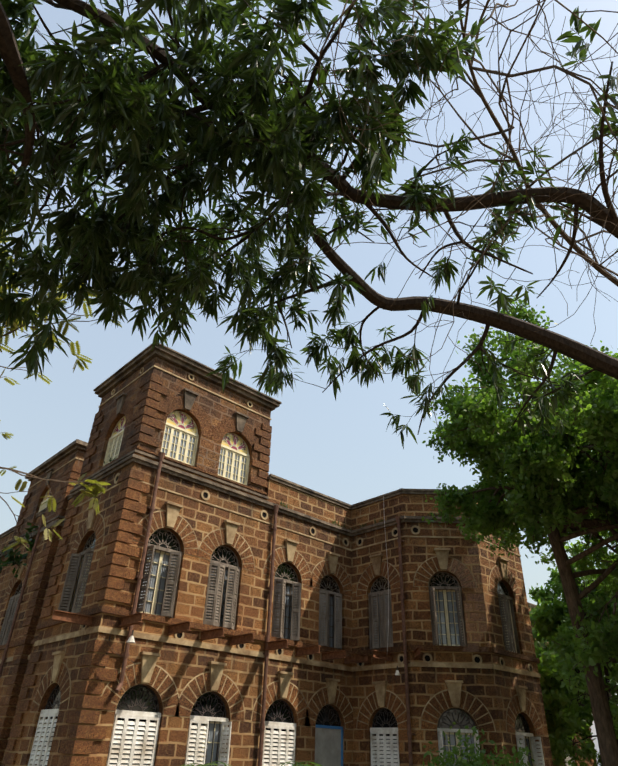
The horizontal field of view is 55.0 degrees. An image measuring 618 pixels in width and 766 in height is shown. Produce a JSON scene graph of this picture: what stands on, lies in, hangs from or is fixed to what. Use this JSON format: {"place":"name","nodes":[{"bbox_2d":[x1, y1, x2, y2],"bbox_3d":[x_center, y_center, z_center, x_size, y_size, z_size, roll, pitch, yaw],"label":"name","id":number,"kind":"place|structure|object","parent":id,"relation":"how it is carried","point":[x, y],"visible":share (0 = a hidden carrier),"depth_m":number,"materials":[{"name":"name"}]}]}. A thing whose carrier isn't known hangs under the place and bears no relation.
{"place":"outdoors","nodes":[
{"label":"outdoors","id":0,"kind":"place"},
{"bbox_2d":[0,523,38,577],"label":"tree","id":1,"kind":"object","parent":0,"point":[17,559],"depth_m":21.16,"materials":[{"name":"green plant"}]},
{"bbox_2d":[0,169,121,551],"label":"tree","id":2,"kind":"object","parent":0,"point":[97,487],"depth_m":10.92,"materials":[{"name":"green plant"}]},
{"bbox_2d":[0,0,617,449],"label":"mango tree","id":3,"kind":"object","parent":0,"point":[124,98],"depth_m":8.08,"materials":[{"name":"green plant"}]},
{"bbox_2d":[0,0,617,765],"label":"sky","id":4,"kind":"structure","parent":0,"point":[342,448],"materials":[{"name":"blue"}]},
{"bbox_2d":[422,297,617,765],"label":"neem tree","id":5,"kind":"object","parent":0,"point":[590,423],"depth_m":13.80,"materials":[{"name":"green plant"}]},
{"bbox_2d":[528,541,617,765],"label":"trees","id":6,"kind":"object","parent":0,"point":[566,722],"depth_m":25.01,"materials":[{"name":"green plant"}]},
{"bbox_2d":[572,514,615,576],"bbox_3d":[18.695,5.434,20.925,13.144,18.369,18.497,6,-32,-6],"label":"shade tree","id":7,"kind":"object","parent":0,"point":[596,575],"depth_m":27.13,"materials":[{"name":"green plant"}]},
{"bbox_3d":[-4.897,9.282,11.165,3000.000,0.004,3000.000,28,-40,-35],"label":"ground","id":8,"kind":"structure","parent":0,"visible":0},
{"bbox_2d":[181,761,321,765],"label":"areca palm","id":9,"kind":"object","parent":8,"relation":"on","point":[297,764],"visible":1,"depth_m":9.21,"materials":[{"name":"green plant"}]},
{"bbox_2d":[0,343,597,765],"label":"building","id":10,"kind":"structure","parent":8,"relation":"on","point":[486,681],"depth_m":16.98,"materials":[{"name":"brown stone"}]},
{"bbox_2d":[101,456,436,681],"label":"facade fixtures","id":11,"kind":"object","parent":10,"relation":"attached to","point":[131,639],"visible":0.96,"depth_m":17.96,"materials":[{"name":"white paint"},{"name":"rusty red-brown metal"},{"name":"dark iron"}]},
{"bbox_2d":[0,411,574,765],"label":"building joinery","id":12,"kind":"object","parent":10,"relation":"attached to","point":[209,729],"visible":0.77,"depth_m":16.27,"materials":[{"name":"wood"}]},
{"bbox_2d":[220,0,617,427],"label":"bare tree branches","id":13,"kind":"object","parent":8,"relation":"on","point":[600,268],"visible":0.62,"depth_m":8.51,"materials":[{"name":"brown plant"}]},
{"bbox_2d":[421,720,574,765],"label":"shrub","id":14,"kind":"object","parent":8,"relation":"on","point":[478,760],"visible":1,"depth_m":11.21,"materials":[{"name":"green plant"}]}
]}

